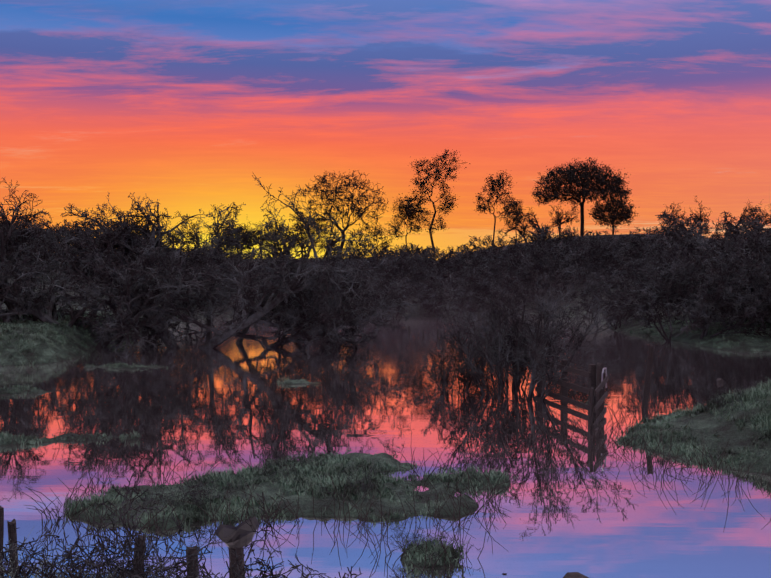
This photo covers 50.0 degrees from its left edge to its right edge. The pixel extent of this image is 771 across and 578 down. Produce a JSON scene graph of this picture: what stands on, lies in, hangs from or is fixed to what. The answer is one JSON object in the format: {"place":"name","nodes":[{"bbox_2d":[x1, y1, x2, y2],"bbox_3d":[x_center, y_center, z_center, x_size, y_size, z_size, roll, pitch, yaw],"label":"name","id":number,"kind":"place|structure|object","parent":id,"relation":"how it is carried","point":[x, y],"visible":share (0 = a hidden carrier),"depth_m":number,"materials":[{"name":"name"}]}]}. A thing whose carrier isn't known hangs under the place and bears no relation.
{"place":"outdoors","nodes":[
{"label":"outdoors","id":0,"kind":"place"},
{"bbox_2d":[40,239,657,325],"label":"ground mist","id":1,"kind":"structure","parent":0,"point":[446,298],"depth_m":29.96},
{"bbox_2d":[0,318,770,577],"bbox_3d":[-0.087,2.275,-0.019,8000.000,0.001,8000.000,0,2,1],"label":"water","id":2,"kind":"structure","parent":0,"point":[591,513],"depth_m":10.13,"materials":[{"name":"purple liquid"}]},
{"bbox_2d":[2,342,770,577],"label":"reeds","id":3,"kind":"object","parent":2,"relation":"on","point":[362,520],"visible":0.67,"depth_m":8.34,"materials":[{"name":"grey"}]},
{"bbox_2d":[376,519,481,577],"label":"grass tuft","id":4,"kind":"object","parent":2,"relation":"in","point":[415,537],"visible":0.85,"depth_m":6.33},
{"bbox_2d":[424,252,639,400],"bbox_3d":[2.507,0.724,14.092,3.513,2.697,2.670,1,2,17],"label":"water shrub","id":5,"kind":"object","parent":2,"relation":"in","point":[547,314],"visible":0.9,"depth_m":13.79,"materials":[{"name":"plant"}]},
{"bbox_2d":[535,354,595,412],"bbox_3d":[2.897,1.731,13.462,0.118,1.240,2.000,0,2,-13],"label":"fence panel","id":6,"kind":"object","parent":2,"relation":"in","point":[590,374],"visible":0.5,"depth_m":13.15,"materials":[{"name":"brown wood"}]},
{"bbox_2d":[0,234,770,570],"bbox_3d":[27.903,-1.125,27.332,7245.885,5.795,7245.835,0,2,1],"label":"ground","id":7,"kind":"structure","parent":0,"point":[734,440],"depth_m":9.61,"materials":[{"name":"green plant"}]},
{"bbox_2d":[0,506,3,569],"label":"post","id":8,"kind":"object","parent":7,"relation":"on","point":[1,524],"visible":0.78,"depth_m":5.58,"materials":[{"name":"brown wood"}]},
{"bbox_2d":[7,519,18,577],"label":"post","id":9,"kind":"object","parent":7,"relation":"on","point":[11,533],"visible":0.58,"depth_m":5.67,"materials":[{"name":"brown wood"}]},
{"bbox_2d":[0,217,51,253],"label":"bush","id":10,"kind":"object","parent":7,"relation":"on","point":[47,222],"visible":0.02,"depth_m":43.40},
{"bbox_2d":[0,226,55,269],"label":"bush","id":11,"kind":"object","parent":7,"relation":"on","point":[33,244],"depth_m":39.19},
{"bbox_2d":[0,221,88,272],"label":"bush","id":12,"kind":"object","parent":7,"relation":"on","point":[51,247],"depth_m":37.70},
{"bbox_2d":[27,226,66,249],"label":"bush","id":13,"kind":"object","parent":7,"relation":"on","point":[55,233],"depth_m":50.76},
{"bbox_2d":[30,229,84,262],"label":"bush","id":14,"kind":"object","parent":7,"relation":"on","point":[59,240],"depth_m":43.94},
{"bbox_2d":[31,219,90,240],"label":"bush","id":15,"kind":"object","parent":7,"relation":"on","point":[66,227],"visible":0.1,"depth_m":58.08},
{"bbox_2d":[44,222,97,251],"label":"bush","id":16,"kind":"object","parent":7,"relation":"on","point":[53,226],"depth_m":61.59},
{"bbox_2d":[0,523,159,577],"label":"bank bramble","id":17,"kind":"object","parent":7,"relation":"on","point":[7,562],"visible":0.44,"depth_m":4.79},
{"bbox_2d":[18,504,159,577],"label":"bank bramble","id":18,"kind":"object","parent":7,"relation":"on","point":[47,549],"visible":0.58,"depth_m":4.31,"materials":[{"name":"plant"}]},
{"bbox_2d":[3,543,181,577],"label":"bank bramble","id":19,"kind":"object","parent":7,"relation":"on","point":[83,562],"visible":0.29,"depth_m":5.13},
{"bbox_2d":[54,413,132,444],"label":"grass","id":20,"kind":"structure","parent":7,"relation":"on","point":[100,426],"depth_m":10.68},
{"bbox_2d":[58,233,129,274],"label":"bush","id":21,"kind":"object","parent":7,"relation":"on","point":[78,241],"depth_m":37.54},
{"bbox_2d":[25,537,175,577],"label":"bank bramble","id":22,"kind":"object","parent":7,"relation":"on","point":[114,561],"visible":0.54,"depth_m":4.58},
{"bbox_2d":[31,532,174,577],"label":"bank bramble","id":23,"kind":"object","parent":7,"relation":"on","point":[134,565],"visible":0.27,"depth_m":4.80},
{"bbox_2d":[0,469,206,577],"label":"bank bramble","id":24,"kind":"object","parent":7,"relation":"on","point":[126,544],"visible":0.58,"depth_m":4.77,"materials":[{"name":"plant"}]},
{"bbox_2d":[0,529,265,577],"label":"bank bramble","id":25,"kind":"object","parent":7,"relation":"on","point":[100,552],"visible":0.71,"depth_m":4.17,"materials":[{"name":"plant"}]},
{"bbox_2d":[0,527,276,577],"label":"bush","id":26,"kind":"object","parent":7,"relation":"on","point":[10,574],"depth_m":4.89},
{"bbox_2d":[134,535,145,567],"bbox_3d":[-1.664,2.076,5.543,0.122,0.848,0.081,0,2,1],"label":"post","id":27,"kind":"object","parent":7,"relation":"on","point":[141,536],"visible":0.28,"depth_m":5.51,"materials":[{"name":"brown wood"}]},
{"bbox_2d":[112,239,184,270],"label":"bush","id":28,"kind":"object","parent":7,"relation":"on","point":[163,252],"depth_m":37.26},
{"bbox_2d":[161,221,187,246],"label":"tree","id":29,"kind":"object","parent":7,"relation":"on","point":[175,241],"visible":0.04,"depth_m":150.77,"materials":[{"name":"black plant"}]},
{"bbox_2d":[51,492,308,577],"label":"bank bramble","id":30,"kind":"object","parent":7,"relation":"on","point":[180,572],"visible":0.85,"depth_m":4.31,"materials":[{"name":"plant"}]},
{"bbox_2d":[125,476,235,509],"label":"grass","id":31,"kind":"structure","parent":7,"relation":"on","point":[188,492],"depth_m":7.57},
{"bbox_2d":[164,247,215,276],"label":"bush","id":32,"kind":"object","parent":7,"relation":"on","point":[193,255],"depth_m":37.92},
{"bbox_2d":[170,218,212,246],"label":"tree","id":33,"kind":"object","parent":7,"relation":"on","point":[190,234],"visible":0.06,"depth_m":151.59,"materials":[{"name":"black plant"}]},
{"bbox_2d":[186,545,198,577],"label":"post","id":34,"kind":"object","parent":7,"relation":"on","point":[188,552],"visible":0.39,"depth_m":5.55,"materials":[{"name":"brown wood"}]},
{"bbox_2d":[168,248,246,275],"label":"bush","id":35,"kind":"object","parent":7,"relation":"on","point":[218,264],"depth_m":42.93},
{"bbox_2d":[168,247,249,271],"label":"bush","id":36,"kind":"object","parent":7,"relation":"on","point":[216,263],"depth_m":48.94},
{"bbox_2d":[0,173,419,354],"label":"thicket","id":37,"kind":"object","parent":7,"relation":"on","point":[20,296],"visible":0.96,"depth_m":22.08,"materials":[{"name":"plant"}]},
{"bbox_2d":[103,513,325,577],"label":"bank bramble","id":38,"kind":"object","parent":7,"relation":"on","point":[236,573],"visible":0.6,"depth_m":4.39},
{"bbox_2d":[215,226,248,252],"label":"tree","id":39,"kind":"object","parent":7,"relation":"on","point":[235,242],"depth_m":144.19,"materials":[{"name":"black plant"}]},
{"bbox_2d":[203,280,266,313],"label":"bush","id":40,"kind":"object","parent":7,"relation":"on","point":[232,296],"depth_m":35.61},
{"bbox_2d":[228,547,244,577],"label":"post","id":41,"kind":"object","parent":7,"relation":"on","point":[232,557],"visible":0.44,"depth_m":5.69,"materials":[{"name":"brown wood"}]},
{"bbox_2d":[214,516,258,548],"bbox_3d":[-1.023,1.693,5.709,0.313,0.147,0.171,-7,12,-19],"label":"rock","id":42,"kind":"object","parent":41,"relation":"on","point":[239,535],"visible":1,"depth_m":5.68,"materials":[{"name":"brown"}]},
{"bbox_2d":[213,259,262,287],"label":"bush","id":43,"kind":"object","parent":7,"relation":"on","point":[252,271],"depth_m":42.26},
{"bbox_2d":[221,224,259,253],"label":"tree","id":44,"kind":"object","parent":7,"relation":"on","point":[248,241],"depth_m":148.56,"materials":[{"name":"black plant"}]},
{"bbox_2d":[227,244,269,267],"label":"bush","id":45,"kind":"object","parent":7,"relation":"on","point":[247,253],"depth_m":60.26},
{"bbox_2d":[148,558,357,577],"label":"bank bramble","id":46,"kind":"object","parent":7,"relation":"on","point":[204,568],"visible":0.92,"depth_m":3.79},
{"bbox_2d":[246,215,272,257],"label":"tree","id":47,"kind":"object","parent":7,"relation":"on","point":[258,237],"visible":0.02,"depth_m":144.80,"materials":[{"name":"black plant"}]},
{"bbox_2d":[96,550,464,577],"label":"bank bramble","id":48,"kind":"object","parent":7,"relation":"on","point":[276,574],"visible":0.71,"depth_m":4.10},
{"bbox_2d":[253,445,327,477],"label":"grass","id":49,"kind":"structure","parent":7,"relation":"on","point":[286,467],"depth_m":8.71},
{"bbox_2d":[290,215,315,254],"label":"tree","id":50,"kind":"object","parent":7,"relation":"on","point":[299,239],"depth_m":145.25,"materials":[{"name":"black plant"}]},
{"bbox_2d":[276,255,333,280],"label":"bush","id":51,"kind":"object","parent":7,"relation":"on","point":[303,265],"depth_m":38.05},
{"bbox_2d":[284,219,335,257],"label":"tree","id":52,"kind":"object","parent":7,"relation":"on","point":[300,228],"visible":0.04,"depth_m":71.61,"materials":[{"name":"black plant"}]},
{"bbox_2d":[271,272,390,312],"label":"bush","id":53,"kind":"object","parent":7,"relation":"on","point":[349,292],"depth_m":33.94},
{"bbox_2d":[289,170,387,252],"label":"tree","id":54,"kind":"object","parent":7,"relation":"on","point":[353,208],"visible":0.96,"depth_m":69.39,"materials":[{"name":"black plant"}]},
{"bbox_2d":[304,467,381,508],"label":"grass","id":55,"kind":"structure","parent":7,"relation":"on","point":[363,481],"depth_m":7.94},
{"bbox_2d":[328,249,383,273],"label":"bush","id":56,"kind":"object","parent":7,"relation":"on","point":[354,258],"depth_m":49.36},
{"bbox_2d":[328,241,398,281],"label":"bush","id":57,"kind":"object","parent":7,"relation":"on","point":[358,254],"depth_m":43.56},
{"bbox_2d":[344,222,393,255],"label":"bush","id":58,"kind":"object","parent":7,"relation":"on","point":[371,235],"visible":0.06,"depth_m":70.31,"materials":[{"name":"black plant"}]},
{"bbox_2d":[348,267,415,317],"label":"bush","id":59,"kind":"object","parent":7,"relation":"on","point":[391,288],"depth_m":33.89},
{"bbox_2d":[344,257,419,295],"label":"bush","id":60,"kind":"object","parent":7,"relation":"on","point":[370,266],"depth_m":37.66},
{"bbox_2d":[371,245,432,296],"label":"bush","id":61,"kind":"object","parent":7,"relation":"on","point":[395,272],"depth_m":38.11,"materials":[{"name":"plant"}]},
{"bbox_2d":[383,197,424,247],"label":"tree","id":62,"kind":"object","parent":7,"relation":"on","point":[406,208],"visible":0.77,"depth_m":68.60,"materials":[{"name":"black plant"}]},
{"bbox_2d":[348,353,462,393],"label":"bush","id":63,"kind":"object","parent":7,"relation":"on","point":[407,384],"visible":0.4,"depth_m":14.87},
{"bbox_2d":[368,250,453,287],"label":"bush","id":64,"kind":"object","parent":7,"relation":"on","point":[431,259],"depth_m":42.65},
{"bbox_2d":[390,244,431,277],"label":"bush","id":65,"kind":"object","parent":7,"relation":"on","point":[415,246],"depth_m":59.26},
{"bbox_2d":[395,149,469,263],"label":"tree","id":66,"kind":"object","parent":7,"relation":"on","point":[447,198],"visible":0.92,"depth_m":69.48,"materials":[{"name":"black plant"}]},
{"bbox_2d":[406,243,466,282],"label":"bush","id":67,"kind":"object","parent":7,"relation":"on","point":[437,253],"depth_m":48.96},
{"bbox_2d":[380,354,505,398],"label":"bush","id":68,"kind":"object","parent":7,"relation":"on","point":[421,390],"visible":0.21,"depth_m":14.69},
{"bbox_2d":[429,245,468,277],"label":"bush","id":69,"kind":"object","parent":7,"relation":"on","point":[452,255],"depth_m":59.94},
{"bbox_2d":[416,317,490,392],"bbox_3d":[1.236,1.222,14.772,1.319,1.493,1.728,0,2,-5],"label":"water shrub","id":70,"kind":"object","parent":7,"relation":"on","point":[467,376],"visible":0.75,"depth_m":14.61,"materials":[{"name":"plant"}]},
{"bbox_2d":[426,253,520,290],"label":"bush","id":71,"kind":"object","parent":7,"relation":"on","point":[482,265],"depth_m":42.20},
{"bbox_2d":[416,250,534,301],"bbox_3d":[3.607,-0.373,37.209,4.321,2.740,5.898,-1,2,-21],"label":"bush","id":72,"kind":"object","parent":7,"relation":"on","point":[488,271],"depth_m":36.50,"materials":[{"name":"plant"}]},
{"bbox_2d":[443,245,514,280],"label":"bush","id":73,"kind":"object","parent":7,"relation":"on","point":[471,258],"depth_m":49.45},
{"bbox_2d":[450,365,529,387],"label":"bush","id":74,"kind":"object","parent":7,"relation":"on","point":[485,381],"visible":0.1,"depth_m":15.26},
{"bbox_2d":[456,235,527,272],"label":"bush","id":75,"kind":"object","parent":7,"relation":"on","point":[500,241],"depth_m":59.74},
{"bbox_2d":[442,285,546,388],"bbox_3d":[2.166,0.918,15.195,1.696,2.172,2.222,1,2,29],"label":"water shrub","id":76,"kind":"object","parent":7,"relation":"on","point":[524,346],"visible":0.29,"depth_m":14.85,"materials":[{"name":"plant"}]},
{"bbox_2d":[473,170,522,252],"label":"tree","id":77,"kind":"object","parent":7,"relation":"on","point":[496,184],"visible":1,"depth_m":69.50,"materials":[{"name":"black plant"}]},
{"bbox_2d":[434,258,573,317],"bbox_3d":[5.118,0.076,34.842,5.816,2.730,4.261,1,2,25],"label":"bush","id":78,"kind":"object","parent":7,"relation":"on","point":[505,284],"depth_m":34.49,"materials":[{"name":"plant"}]},
{"bbox_2d":[496,213,533,245],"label":"hill tree","id":79,"kind":"object","parent":7,"relation":"on","point":[525,232],"visible":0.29,"depth_m":75.03,"materials":[{"name":"black plant"}]},
{"bbox_2d":[504,197,528,238],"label":"tree","id":80,"kind":"object","parent":7,"relation":"on","point":[517,217],"visible":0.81,"depth_m":70.68,"materials":[{"name":"black plant"}]},
{"bbox_2d":[472,241,572,291],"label":"bush","id":81,"kind":"object","parent":7,"relation":"on","point":[485,253],"depth_m":43.49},
{"bbox_2d":[462,242,592,294],"bbox_3d":[5.821,-0.776,39.010,6.078,2.730,5.605,2,2,43],"label":"bush","id":82,"kind":"object","parent":7,"relation":"on","point":[535,253],"depth_m":38.25,"materials":[{"name":"plant"}]},
{"bbox_2d":[481,223,580,254],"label":"bush","id":83,"kind":"object","parent":7,"relation":"on","point":[535,237],"visible":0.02,"depth_m":58.40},
{"bbox_2d":[503,242,561,266],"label":"bush","id":84,"kind":"object","parent":7,"relation":"on","point":[512,245],"depth_m":49.54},
{"bbox_2d":[511,207,558,232],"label":"hill tree","id":85,"kind":"object","parent":7,"relation":"on","point":[531,221],"visible":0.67,"depth_m":79.81,"materials":[{"name":"black plant"}]},
{"bbox_2d":[508,242,599,294],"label":"bush","id":86,"kind":"object","parent":7,"relation":"on","point":[544,256],"depth_m":37.43,"materials":[{"name":"plant"}]},
{"bbox_2d":[533,225,592,259],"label":"bush","id":87,"kind":"object","parent":7,"relation":"on","point":[570,236],"depth_m":58.85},
{"bbox_2d":[547,199,579,235],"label":"hill tree","id":88,"kind":"object","parent":7,"relation":"on","point":[560,218],"visible":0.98,"depth_m":81.02,"materials":[{"name":"black plant"}]},
{"bbox_2d":[563,572,588,577],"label":"rock","id":89,"kind":"object","parent":7,"relation":"on","point":[573,575],"visible":1,"depth_m":5.77,"materials":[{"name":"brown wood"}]},
{"bbox_2d":[531,157,631,235],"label":"tree","id":90,"kind":"object","parent":7,"relation":"on","point":[570,174],"visible":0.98,"depth_m":83.89,"materials":[{"name":"black plant"}]},
{"bbox_2d":[543,229,644,278],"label":"bush","id":91,"kind":"object","parent":7,"relation":"on","point":[584,242],"depth_m":42.66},
{"bbox_2d":[588,372,608,430],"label":"field gate","id":92,"kind":"structure","parent":7,"relation":"on","point":[592,392],"depth_m":11.45,"materials":[{"name":"brown wood"}]},
{"bbox_2d":[601,367,606,388],"bbox_3d":[3.193,1.309,12.068,0.024,0.330,0.471,1,2,23],"label":"gate latch","id":93,"kind":"object","parent":92,"relation":"attached to","point":[605,368],"visible":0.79,"depth_m":12.00,"materials":[{"name":"silver metal"}]},
{"bbox_2d":[596,363,603,414],"bbox_3d":[3.231,1.744,12.442,0.132,1.277,0.131,0,2,1],"label":"gate post","id":94,"kind":"object","parent":7,"relation":"on","point":[600,366],"visible":0.4,"depth_m":12.39,"materials":[{"name":"brown wood"}]},
{"bbox_2d":[550,258,660,329],"bbox_3d":[8.053,0.181,28.712,4.016,2.669,3.496,-1,2,-17],"label":"bush","id":95,"kind":"object","parent":7,"relation":"on","point":[589,291],"depth_m":28.23,"materials":[{"name":"plant"}]},
{"bbox_2d":[589,197,637,234],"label":"tree","id":96,"kind":"object","parent":7,"relation":"on","point":[617,214],"visible":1,"depth_m":82.50,"materials":[{"name":"black plant"}]},
{"bbox_2d":[578,226,651,254],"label":"bush","id":97,"kind":"object","parent":7,"relation":"on","point":[612,238],"depth_m":60.09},
{"bbox_2d":[582,235,662,282],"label":"bush","id":98,"kind":"object","parent":7,"relation":"on","point":[601,264],"depth_m":37.34,"materials":[{"name":"plant"}]},
{"bbox_2d":[597,232,669,263],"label":"bush","id":99,"kind":"object","parent":7,"relation":"on","point":[656,234],"depth_m":49.99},
{"bbox_2d":[585,229,687,277],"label":"bush","id":100,"kind":"object","parent":7,"relation":"on","point":[632,240],"depth_m":42.37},
{"bbox_2d":[641,344,654,409],"bbox_3d":[4.051,1.556,12.826,0.231,1.430,0.102,0,2,1],"label":"leaning post","id":101,"kind":"object","parent":7,"relation":"on","point":[646,392],"visible":0.65,"depth_m":12.79,"materials":[{"name":"brown wood"}]},
{"bbox_2d":[621,226,682,252],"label":"bush","id":102,"kind":"object","parent":7,"relation":"on","point":[647,232],"visible":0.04,"depth_m":59.18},
{"bbox_2d":[659,201,687,227],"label":"hill tree","id":103,"kind":"object","parent":7,"relation":"on","point":[677,216],"visible":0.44,"depth_m":80.13,"materials":[{"name":"black plant"}]},
{"bbox_2d":[596,231,753,323],"bbox_3d":[10.188,-0.225,29.095,6.671,3.801,4.887,1,2,34],"label":"bush","id":104,"kind":"object","parent":7,"relation":"on","point":[662,260],"depth_m":28.44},
{"bbox_2d":[651,235,709,265],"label":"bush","id":105,"kind":"object","parent":7,"relation":"on","point":[666,240],"depth_m":50.82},
{"bbox_2d":[649,240,717,269],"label":"bush","id":106,"kind":"object","parent":7,"relation":"on","point":[673,250],"depth_m":43.12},
{"bbox_2d":[646,244,727,281],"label":"bush","id":107,"kind":"object","parent":7,"relation":"on","point":[656,251],"depth_m":36.85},
{"bbox_2d":[607,233,770,341],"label":"bush","id":108,"kind":"object","parent":7,"relation":"on","point":[705,305],"visible":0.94,"depth_m":23.39,"materials":[{"name":"plant"}]},
{"bbox_2d":[655,217,726,242],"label":"bush","id":109,"kind":"object","parent":7,"relation":"on","point":[715,232],"visible":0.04,"depth_m":59.58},
{"bbox_2d":[689,195,710,227],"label":"hill tree","id":110,"kind":"object","parent":7,"relation":"on","point":[700,215],"visible":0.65,"depth_m":78.94,"materials":[{"name":"black plant"}]},
{"bbox_2d":[676,228,743,258],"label":"bush","id":111,"kind":"object","parent":7,"relation":"on","point":[727,243],"depth_m":42.38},
{"bbox_2d":[686,240,733,269],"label":"bush","id":112,"kind":"object","parent":7,"relation":"on","point":[713,250],"depth_m":36.10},
{"bbox_2d":[651,207,770,327],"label":"bush","id":113,"kind":"object","parent":7,"relation":"on","point":[754,239],"visible":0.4,"depth_m":25.00,"materials":[{"name":"plant"}]},
{"bbox_2d":[678,375,748,414],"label":"bush","id":114,"kind":"object","parent":7,"relation":"on","point":[717,390],"visible":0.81,"depth_m":11.34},
{"bbox_2d":[666,233,760,247],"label":"bush","id":115,"kind":"object","parent":7,"relation":"on","point":[720,239],"depth_m":49.52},
{"bbox_2d":[710,216,762,238],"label":"bush","id":116,"kind":"object","parent":7,"relation":"on","point":[724,226],"visible":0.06,"depth_m":60.45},
{"bbox_2d":[706,247,770,332],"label":"bush","id":117,"kind":"object","parent":7,"relation":"on","point":[754,323],"visible":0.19,"depth_m":24.66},
{"bbox_2d":[718,202,768,228],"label":"bush","id":118,"kind":"object","parent":7,"relation":"on","point":[744,214],"visible":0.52,"depth_m":77.07,"materials":[{"name":"black plant"}]},
{"bbox_2d":[724,247,770,315],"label":"bush","id":119,"kind":"object","parent":7,"relation":"on","point":[765,280],"visible":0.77,"depth_m":22.23,"materials":[{"name":"plant"}]},
{"bbox_2d":[747,199,770,230],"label":"hill tree","id":120,"kind":"object","parent":7,"relation":"on","point":[765,216],"visible":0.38,"depth_m":78.89,"materials":[{"name":"black plant"}]},
{"bbox_2d":[748,226,770,250],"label":"bush","id":121,"kind":"object","parent":7,"relation":"on","point":[763,237],"visible":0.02,"depth_m":27.77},
{"bbox_2d":[0,0,770,259],"label":"sky","id":122,"kind":"structure","parent":0,"point":[178,103],"materials":[{"name":"orange"}]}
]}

